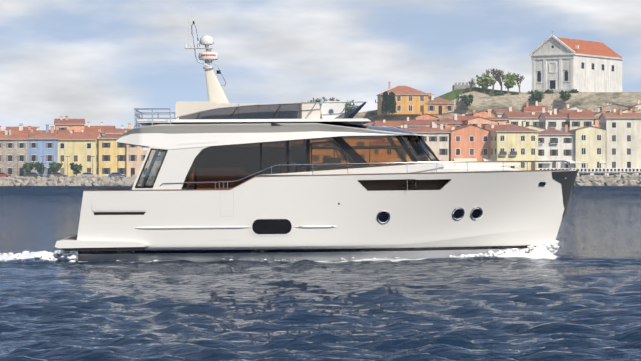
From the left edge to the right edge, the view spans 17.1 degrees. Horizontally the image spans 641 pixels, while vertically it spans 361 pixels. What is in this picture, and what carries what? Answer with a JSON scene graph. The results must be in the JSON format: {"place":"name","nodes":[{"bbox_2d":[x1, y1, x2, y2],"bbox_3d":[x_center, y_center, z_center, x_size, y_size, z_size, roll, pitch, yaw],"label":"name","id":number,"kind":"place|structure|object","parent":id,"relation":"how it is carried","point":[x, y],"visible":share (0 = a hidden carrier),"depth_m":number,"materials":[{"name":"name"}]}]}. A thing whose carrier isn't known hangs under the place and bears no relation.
{"place":"outdoors","nodes":[
{"label":"outdoors","id":0,"kind":"place"},
{"bbox_2d":[0,186,640,360],"bbox_3d":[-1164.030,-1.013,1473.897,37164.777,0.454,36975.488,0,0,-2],"label":"sea","id":1,"kind":"structure","parent":0,"point":[576,296],"depth_m":40.80,"materials":[{"name":"blue liquid"}]},
{"bbox_2d":[0,240,558,262],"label":"spray","id":2,"kind":"object","parent":1,"relation":"on","point":[552,247],"visible":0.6,"depth_m":61.27,"materials":[{"name":"white liquid"}]},
{"bbox_2d":[55,19,577,261],"bbox_3d":[0.013,-1.112,62.079,15.041,8.190,4.880,0,0,-2],"label":"yacht","id":3,"kind":"object","parent":1,"relation":"on","point":[242,181],"visible":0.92,"depth_m":60.05,"materials":[{"name":"paint"}]},
{"bbox_2d":[0,29,640,185],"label":"town","id":4,"kind":"object","parent":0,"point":[577,108],"visible":0.56,"depth_m":517.77,"materials":[{"name":"stone"}]},
{"bbox_2d":[0,0,640,130],"label":"sky","id":5,"kind":"structure","parent":0,"point":[94,61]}
]}

